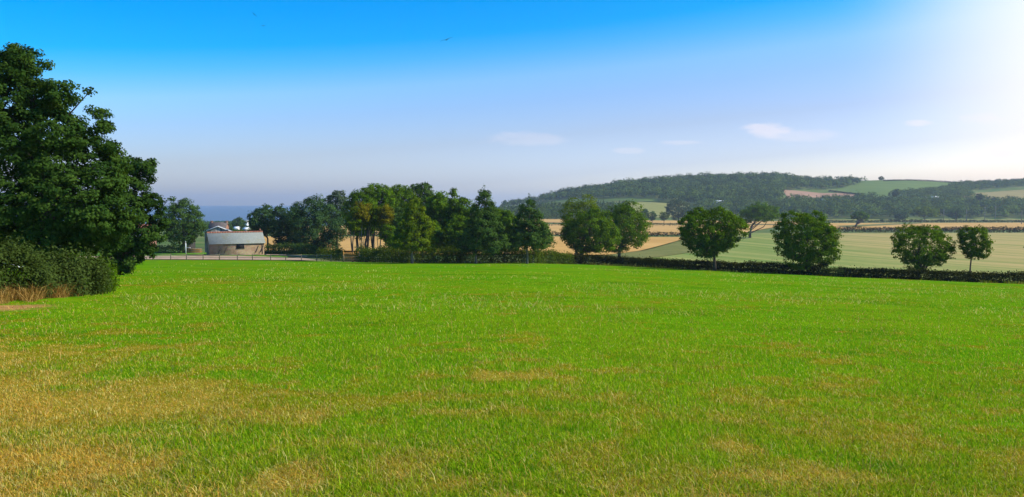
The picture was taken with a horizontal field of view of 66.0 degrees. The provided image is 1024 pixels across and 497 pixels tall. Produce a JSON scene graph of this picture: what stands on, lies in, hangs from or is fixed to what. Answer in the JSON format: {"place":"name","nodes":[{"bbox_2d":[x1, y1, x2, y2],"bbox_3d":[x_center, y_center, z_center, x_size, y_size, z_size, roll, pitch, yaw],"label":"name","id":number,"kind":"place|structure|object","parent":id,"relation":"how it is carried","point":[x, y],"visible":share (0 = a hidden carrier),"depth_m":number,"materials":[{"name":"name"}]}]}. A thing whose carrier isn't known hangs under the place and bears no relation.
{"place":"outdoors","nodes":[
{"label":"outdoors","id":0,"kind":"place"},
{"bbox_2d":[0,279,93,304],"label":"dry grass","id":1,"kind":"structure","parent":0,"point":[9,296],"depth_m":26.86,"materials":[{"name":"beige plant"}]},
{"bbox_2d":[82,251,287,256],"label":"lawn","id":2,"kind":"structure","parent":0,"point":[192,254],"depth_m":180.49,"materials":[{"name":"green plant"}]},
{"bbox_2d":[155,244,181,253],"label":"shrub","id":3,"kind":"object","parent":2,"relation":"on","point":[162,249],"visible":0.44,"depth_m":191.66,"materials":[{"name":"green plant"}]},
{"bbox_2d":[163,197,208,252],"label":"round tree","id":4,"kind":"object","parent":2,"relation":"on","point":[174,232],"visible":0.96,"depth_m":190.04,"materials":[{"name":"green plant"}]},
{"bbox_2d":[186,248,202,252],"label":"timber stack","id":5,"kind":"object","parent":2,"relation":"on","point":[193,250],"visible":0.96,"depth_m":192.16,"materials":[{"name":"brown wood"}]},
{"bbox_2d":[205,229,265,255],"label":"stone barn","id":6,"kind":"structure","parent":2,"relation":"on","point":[236,243],"depth_m":182.72,"materials":[{"name":"stone"}]},
{"bbox_2d":[236,244,243,248],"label":"window","id":7,"kind":"structure","parent":6,"relation":"in","point":[238,246],"depth_m":182.43,"materials":[{"name":"black glass"}]},
{"bbox_2d":[84,256,318,259],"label":"yard","id":8,"kind":"structure","parent":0,"point":[184,257],"depth_m":167.84,"materials":[{"name":"grey concrete"}]},
{"bbox_2d":[315,247,345,261],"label":"shrub","id":9,"kind":"object","parent":8,"relation":"on","point":[327,251],"visible":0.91,"depth_m":159.08,"materials":[{"name":"green plant"}]},
{"bbox_2d":[63,206,501,225],"bbox_3d":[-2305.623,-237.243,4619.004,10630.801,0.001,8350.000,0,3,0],"label":"sea","id":10,"kind":"structure","parent":0,"point":[220,213],"depth_m":2704.51,"materials":[{"name":"liquid"}]},
{"bbox_2d":[264,236,679,254],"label":"stubble field","id":11,"kind":"structure","parent":0,"point":[560,246],"depth_m":350.64,"materials":[{"name":"beige plant"}]},
{"bbox_2d":[0,260,1023,496],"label":"meadow","id":12,"kind":"structure","parent":0,"point":[209,266],"depth_m":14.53,"materials":[{"name":"green plant"}]},
{"bbox_2d":[0,217,120,297],"bbox_3d":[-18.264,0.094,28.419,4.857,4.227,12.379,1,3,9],"label":"hedge","id":13,"kind":"object","parent":12,"relation":"on","point":[39,268],"visible":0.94,"depth_m":29.23,"materials":[{"name":"green plant"}]},
{"bbox_2d":[96,155,175,274],"bbox_3d":[-28.846,-2.297,60.079,5.642,9.666,4.316,-2,4,-32],"label":"oak tree","id":14,"kind":"object","parent":12,"relation":"on","point":[138,240],"visible":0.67,"depth_m":59.60,"materials":[{"name":"green plant"}]},
{"bbox_2d":[343,251,357,261],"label":"board gate","id":15,"kind":"structure","parent":12,"relation":"on","point":[348,253],"depth_m":150.31,"materials":[{"name":"brown wood"}]},
{"bbox_2d":[343,256,362,261],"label":"field gate","id":16,"kind":"structure","parent":12,"relation":"on","point":[350,259],"depth_m":147.51,"materials":[{"name":"brown wood"}]},
{"bbox_2d":[353,241,574,263],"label":"hedge","id":17,"kind":"object","parent":12,"relation":"on","point":[463,258],"visible":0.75,"depth_m":141.15,"materials":[{"name":"green plant"}]},
{"bbox_2d":[116,263,1023,325],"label":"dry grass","id":18,"kind":"structure","parent":12,"relation":"on","point":[331,286],"depth_m":35.48,"materials":[{"name":"green plant"}]},
{"bbox_2d":[567,253,828,275],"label":"hedge","id":19,"kind":"object","parent":12,"relation":"on","point":[755,266],"visible":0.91,"depth_m":131.65,"materials":[{"name":"green leaf"},{"name":"bark"}]},
{"bbox_2d":[820,266,845,276],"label":"hedge","id":20,"kind":"object","parent":12,"relation":"on","point":[832,270],"visible":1,"depth_m":111.82,"materials":[{"name":"green plant"}]},
{"bbox_2d":[837,265,1023,283],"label":"hedge","id":21,"kind":"object","parent":12,"relation":"on","point":[945,274],"visible":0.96,"depth_m":104.85,"materials":[{"name":"green leaf"},{"name":"bark"}]},
{"bbox_2d":[0,0,1023,205],"label":"sky","id":22,"kind":"structure","parent":0,"point":[521,98],"materials":[{"name":"blue"}]},
{"bbox_2d":[293,224,774,234],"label":"stubble field","id":23,"kind":"structure","parent":0,"point":[654,228],"depth_m":712.45,"materials":[{"name":"beige plant"}]},
{"bbox_2d":[63,180,1023,282],"bbox_3d":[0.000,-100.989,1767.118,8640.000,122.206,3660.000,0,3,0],"label":"ground","id":24,"kind":"structure","parent":0,"point":[200,242],"depth_m":1153.56,"materials":[{"name":"green plant"}]},
{"bbox_2d":[0,42,139,259],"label":"oak tree","id":25,"kind":"object","parent":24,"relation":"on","point":[58,198],"visible":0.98,"depth_m":38.58,"materials":[{"name":"green plant"}]},
{"bbox_2d":[185,237,194,249],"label":"pale outbuilding","id":26,"kind":"structure","parent":24,"relation":"on","point":[191,245],"depth_m":220.73,"materials":[{"name":"stone"}]},
{"bbox_2d":[203,226,231,251],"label":"farm shed","id":27,"kind":"structure","parent":24,"relation":"on","point":[218,229],"depth_m":203.95,"materials":[{"name":"white paint"}]},
{"bbox_2d":[208,221,229,228],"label":"brick house","id":28,"kind":"structure","parent":24,"relation":"on","point":[212,224],"depth_m":308.88,"materials":[{"name":"grey tile"}]},
{"bbox_2d":[180,220,286,229],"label":"coastal scrub","id":29,"kind":"object","parent":24,"relation":"on","point":[206,223],"visible":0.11,"depth_m":698.21,"materials":[{"name":"green plant"}]},
{"bbox_2d":[231,217,245,227],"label":"domed tree","id":30,"kind":"object","parent":24,"relation":"on","point":[239,222],"visible":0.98,"depth_m":597.58,"materials":[{"name":"green plant"}]},
{"bbox_2d":[152,253,331,261],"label":"post and rail fence","id":31,"kind":"object","parent":24,"relation":"on","point":[270,257],"visible":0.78,"depth_m":159.86,"materials":[{"name":"wood"}]},
{"bbox_2d":[247,203,275,252],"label":"pine tree","id":32,"kind":"object","parent":24,"relation":"on","point":[257,220],"visible":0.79,"depth_m":202.23,"materials":[{"name":"green plant"}]},
{"bbox_2d":[268,203,292,249],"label":"pine tree","id":33,"kind":"object","parent":24,"relation":"on","point":[279,235],"visible":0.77,"depth_m":198.73,"materials":[{"name":"green plant"}]},
{"bbox_2d":[264,241,322,254],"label":"hedge","id":34,"kind":"object","parent":24,"relation":"on","point":[288,246],"visible":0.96,"depth_m":189.21,"materials":[{"name":"green plant"}]},
{"bbox_2d":[284,205,304,252],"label":"pine tree","id":35,"kind":"object","parent":24,"relation":"on","point":[296,228],"visible":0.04,"depth_m":204.39,"materials":[{"name":"green plant"}]},
{"bbox_2d":[282,193,350,252],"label":"round tree","id":36,"kind":"object","parent":24,"relation":"on","point":[317,219],"visible":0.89,"depth_m":195.40,"materials":[{"name":"green plant"}]},
{"bbox_2d":[323,189,349,250],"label":"willow tree","id":37,"kind":"object","parent":24,"relation":"on","point":[338,201],"visible":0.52,"depth_m":203.03,"materials":[{"name":"green plant"}]},
{"bbox_2d":[346,206,364,261],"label":"slim tree","id":38,"kind":"object","parent":24,"relation":"on","point":[354,225],"visible":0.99,"depth_m":151.89,"materials":[{"name":"green plant"}]},
{"bbox_2d":[341,183,379,254],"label":"copse tree","id":39,"kind":"object","parent":24,"relation":"on","point":[363,195],"visible":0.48,"depth_m":176.74,"materials":[{"name":"green plant"}]},
{"bbox_2d":[350,201,372,261],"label":"slim tree","id":40,"kind":"object","parent":24,"relation":"on","point":[363,209],"visible":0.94,"depth_m":152.02,"materials":[{"name":"green plant"}]},
{"bbox_2d":[360,203,377,261],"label":"slim tree","id":41,"kind":"object","parent":24,"relation":"on","point":[367,226],"visible":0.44,"depth_m":154.97,"materials":[{"name":"green plant"}]},
{"bbox_2d":[365,206,383,249],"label":"slim tree","id":42,"kind":"object","parent":24,"relation":"on","point":[374,223],"visible":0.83,"depth_m":153.44,"materials":[{"name":"green plant"}]},
{"bbox_2d":[363,183,398,247],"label":"copse tree","id":43,"kind":"object","parent":24,"relation":"on","point":[385,194],"visible":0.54,"depth_m":180.18,"materials":[{"name":"green plant"}]},
{"bbox_2d":[375,223,394,246],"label":"slim tree","id":44,"kind":"object","parent":24,"relation":"on","point":[385,233],"visible":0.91,"depth_m":152.43,"materials":[{"name":"green plant"}]},
{"bbox_2d":[376,203,394,246],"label":"slim tree","id":45,"kind":"object","parent":24,"relation":"on","point":[385,214],"visible":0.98,"depth_m":152.52,"materials":[{"name":"green plant"}]},
{"bbox_2d":[376,206,410,259],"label":"copse tree","id":46,"kind":"object","parent":24,"relation":"on","point":[397,213],"visible":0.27,"depth_m":166.48,"materials":[{"name":"green plant"}]},
{"bbox_2d":[390,184,419,257],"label":"copse tree","id":47,"kind":"object","parent":24,"relation":"on","point":[402,191],"visible":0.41,"depth_m":183.62,"materials":[{"name":"green plant"}]},
{"bbox_2d":[387,193,437,262],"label":"pointed tree","id":48,"kind":"object","parent":24,"relation":"on","point":[418,227],"visible":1,"depth_m":132.59,"materials":[{"name":"green plant"}]},
{"bbox_2d":[404,181,434,252],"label":"copse tree","id":49,"kind":"object","parent":24,"relation":"on","point":[420,191],"visible":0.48,"depth_m":187.69,"materials":[{"name":"green plant"}]},
{"bbox_2d":[418,220,447,261],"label":"copse tree","id":50,"kind":"object","parent":24,"relation":"on","point":[438,231],"visible":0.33,"depth_m":162.69,"materials":[{"name":"green plant"}]},
{"bbox_2d":[422,191,449,259],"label":"copse tree","id":51,"kind":"object","parent":24,"relation":"on","point":[435,208],"visible":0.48,"depth_m":174.06,"materials":[{"name":"green plant"}]},
{"bbox_2d":[439,187,464,260],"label":"copse tree","id":52,"kind":"object","parent":24,"relation":"on","point":[454,201],"visible":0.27,"depth_m":168.94,"materials":[{"name":"green plant"}]},
{"bbox_2d":[441,197,475,255],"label":"copse tree","id":53,"kind":"object","parent":24,"relation":"on","point":[466,202],"visible":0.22,"depth_m":169.75,"materials":[{"name":"green plant"}]},
{"bbox_2d":[443,216,474,254],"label":"copse tree","id":54,"kind":"object","parent":24,"relation":"on","point":[453,232],"visible":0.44,"depth_m":158.60,"materials":[{"name":"green plant"}]},
{"bbox_2d":[267,230,679,235],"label":"hedgerow","id":55,"kind":"object","parent":24,"relation":"on","point":[651,234],"visible":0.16,"depth_m":505.50,"materials":[{"name":"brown plant"}]},
{"bbox_2d":[455,185,511,262],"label":"pointed tree","id":56,"kind":"object","parent":24,"relation":"on","point":[483,224],"visible":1,"depth_m":132.53,"materials":[{"name":"green plant"}]},
{"bbox_2d":[490,205,503,259],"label":"copse tree","id":57,"kind":"object","parent":24,"relation":"on","point":[496,209],"visible":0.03,"depth_m":166.88,"materials":[{"name":"green plant"}]},
{"bbox_2d":[493,209,522,262],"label":"copse tree","id":58,"kind":"object","parent":24,"relation":"on","point":[506,217],"visible":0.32,"depth_m":158.28,"materials":[{"name":"green plant"}]},
{"bbox_2d":[306,222,714,225],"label":"hedgerow","id":59,"kind":"object","parent":24,"relation":"on","point":[615,225],"visible":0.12,"depth_m":830.07,"materials":[{"name":"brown plant"}]},
{"bbox_2d":[505,193,555,263],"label":"pointed tree","id":60,"kind":"object","parent":24,"relation":"on","point":[539,237],"visible":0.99,"depth_m":134.42,"materials":[{"name":"green plant"}]},
{"bbox_2d":[495,200,630,219],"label":"hill wood","id":61,"kind":"object","parent":24,"relation":"on","point":[549,211],"visible":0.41,"depth_m":1220.74,"materials":[{"name":"green plant"}]},
{"bbox_2d":[557,194,603,254],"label":"oak tree","id":62,"kind":"object","parent":24,"relation":"on","point":[568,207],"visible":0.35,"depth_m":203.47,"materials":[{"name":"green plant"}]},
{"bbox_2d":[559,207,622,260],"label":"oak tree","id":63,"kind":"object","parent":24,"relation":"on","point":[572,232],"visible":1,"depth_m":170.06,"materials":[{"name":"green plant"}]},
{"bbox_2d":[598,199,653,256],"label":"oak tree","id":64,"kind":"object","parent":24,"relation":"on","point":[622,220],"visible":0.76,"depth_m":193.14,"materials":[{"name":"green plant"}]},
{"bbox_2d":[641,208,648,221],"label":"valley tree","id":65,"kind":"object","parent":24,"relation":"on","point":[645,211],"visible":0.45,"depth_m":995.89,"materials":[{"name":"green plant"}]},
{"bbox_2d":[646,211,657,220],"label":"valley tree","id":66,"kind":"object","parent":24,"relation":"on","point":[653,214],"visible":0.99,"depth_m":977.09,"materials":[{"name":"green plant"}]},
{"bbox_2d":[664,199,692,224],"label":"pale tree","id":67,"kind":"object","parent":24,"relation":"on","point":[677,204],"visible":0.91,"depth_m":892.62,"materials":[{"name":"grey plant"}]},
{"bbox_2d":[501,171,867,205],"bbox_3d":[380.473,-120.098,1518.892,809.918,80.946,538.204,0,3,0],"label":"hill wood","id":68,"kind":"object","parent":24,"relation":"on","point":[743,187],"visible":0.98,"depth_m":1570.97,"materials":[{"name":"green plant"}]},
{"bbox_2d":[676,206,751,270],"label":"round oak","id":69,"kind":"object","parent":24,"relation":"on","point":[693,232],"visible":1,"depth_m":125.96,"materials":[{"name":"green plant"}]},
{"bbox_2d":[769,210,843,274],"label":"round oak","id":70,"kind":"object","parent":24,"relation":"on","point":[821,232],"visible":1,"depth_m":115.52,"materials":[{"name":"green plant"}]},
{"bbox_2d":[829,190,855,193],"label":"hedgerow","id":71,"kind":"object","parent":24,"relation":"on","point":[841,192],"visible":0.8,"depth_m":1539.64,"materials":[{"name":"green plant"}]},
{"bbox_2d":[687,190,1023,216],"bbox_3d":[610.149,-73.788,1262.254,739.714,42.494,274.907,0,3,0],"label":"hill wood","id":72,"kind":"object","parent":24,"relation":"on","point":[869,204],"visible":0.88,"depth_m":1225.95,"materials":[{"name":"green plant"}]},
{"bbox_2d":[891,189,899,196],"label":"hillside tree","id":73,"kind":"object","parent":24,"relation":"on","point":[895,192],"visible":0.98,"depth_m":1344.58,"materials":[{"name":"green plant"}]},
{"bbox_2d":[894,210,908,219],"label":"valley tree","id":74,"kind":"object","parent":24,"relation":"on","point":[901,215],"visible":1,"depth_m":1087.60,"materials":[{"name":"green plant"}]},
{"bbox_2d":[883,179,951,182],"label":"hedgerow","id":75,"kind":"object","parent":24,"relation":"on","point":[916,179],"visible":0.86,"depth_m":1775.62,"materials":[{"name":"green plant"}]},
{"bbox_2d":[890,222,957,277],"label":"field maple","id":76,"kind":"object","parent":24,"relation":"on","point":[936,255],"visible":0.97,"depth_m":108.61,"materials":[{"name":"green plant"}]},
{"bbox_2d":[909,206,939,221],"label":"valley oak","id":77,"kind":"object","parent":24,"relation":"on","point":[924,211],"visible":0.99,"depth_m":1053.41,"materials":[{"name":"green plant"}]},
{"bbox_2d":[826,219,1023,222],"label":"hedgerow","id":78,"kind":"object","parent":24,"relation":"on","point":[874,221],"visible":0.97,"depth_m":1002.37,"materials":[{"name":"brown plant"}]},
{"bbox_2d":[831,225,1023,232],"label":"hedgerow","id":79,"kind":"object","parent":24,"relation":"on","point":[871,229],"visible":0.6,"depth_m":601.13,"materials":[{"name":"green plant"}]},
{"bbox_2d":[945,207,965,219],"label":"valley tree","id":80,"kind":"object","parent":24,"relation":"on","point":[958,213],"visible":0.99,"depth_m":1096.07,"materials":[{"name":"green plant"}]},
{"bbox_2d":[955,224,993,279],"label":"field maple","id":81,"kind":"object","parent":24,"relation":"on","point":[973,243],"visible":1,"depth_m":107.26,"materials":[{"name":"green plant"}]},
{"bbox_2d":[976,193,983,199],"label":"hillside tree","id":82,"kind":"object","parent":24,"relation":"on","point":[980,196],"visible":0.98,"depth_m":1294.39,"materials":[{"name":"green plant"}]},
{"bbox_2d":[948,178,1023,189],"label":"hill wood","id":83,"kind":"object","parent":24,"relation":"on","point":[979,184],"visible":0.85,"depth_m":1681.23,"materials":[{"name":"green plant"}]},
{"bbox_2d":[546,198,662,203],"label":"hill field","id":84,"kind":"structure","parent":0,"point":[622,199],"depth_m":1470.87,"materials":[{"name":"green plant"}]},
{"bbox_2d":[629,202,688,216],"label":"hill field","id":85,"kind":"structure","parent":0,"point":[657,208],"depth_m":1297.90,"materials":[{"name":"green plant"}]},
{"bbox_2d":[540,219,795,223],"bbox_3d":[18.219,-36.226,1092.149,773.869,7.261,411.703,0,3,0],"label":"stubble field","id":86,"kind":"structure","parent":0,"point":[654,221],"depth_m":1037.60,"materials":[{"name":"beige plant"}]},
{"bbox_2d":[658,212,668,220],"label":"valley tree","id":87,"kind":"object","parent":86,"relation":"on","point":[663,216],"visible":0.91,"depth_m":957.23,"materials":[{"name":"green plant"}]},
{"bbox_2d":[605,233,742,258],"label":"field","id":88,"kind":"structure","parent":0,"point":[673,248],"depth_m":284.39,"materials":[{"name":"green plant"}]},
{"bbox_2d":[370,260,1023,283],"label":"long grass","id":89,"kind":"structure","parent":0,"point":[1006,282],"depth_m":125.84,"materials":[{"name":"green plant"}]},
{"bbox_2d":[784,190,854,202],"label":"hill field","id":90,"kind":"structure","parent":0,"point":[805,193],"depth_m":1506.64,"materials":[{"name":"grey plant"}]},
{"bbox_2d":[639,233,1023,281],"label":"crop field","id":91,"kind":"structure","parent":0,"point":[864,250],"depth_m":305.50,"materials":[{"name":"green plant"}]},
{"bbox_2d":[738,201,780,237],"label":"spreading oak","id":92,"kind":"object","parent":91,"relation":"on","point":[754,213],"visible":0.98,"depth_m":476.19,"materials":[{"name":"green plant"}]},
{"bbox_2d":[842,222,919,226],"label":"grass bank","id":93,"kind":"structure","parent":0,"point":[877,224],"depth_m":869.72,"materials":[{"name":"green plant"}]},
{"bbox_2d":[833,180,960,199],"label":"hill field","id":94,"kind":"structure","parent":0,"point":[880,187],"depth_m":1651.81,"materials":[{"name":"green plant"}]},
{"bbox_2d":[887,183,974,197],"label":"hill wood","id":95,"kind":"object","parent":94,"relation":"on","point":[947,190],"visible":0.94,"depth_m":1475.87,"materials":[{"name":"green plant"}]},
{"bbox_2d":[829,223,1023,228],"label":"stubble field","id":96,"kind":"structure","parent":0,"point":[958,225],"depth_m":878.00,"materials":[{"name":"beige plant"}]},
{"bbox_2d":[850,211,869,225],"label":"lone oak","id":97,"kind":"object","parent":96,"relation":"on","point":[860,216],"visible":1,"depth_m":786.92,"materials":[{"name":"green plant"}]},
{"bbox_2d":[833,219,1023,220],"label":"pale verge","id":98,"kind":"structure","parent":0,"point":[946,219],"depth_m":1136.58,"materials":[{"name":"beige plant"}]},
{"bbox_2d":[962,190,1023,204],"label":"hill field","id":99,"kind":"structure","parent":0,"point":[1016,193],"depth_m":1518.16,"materials":[{"name":"green plant"}]}
]}

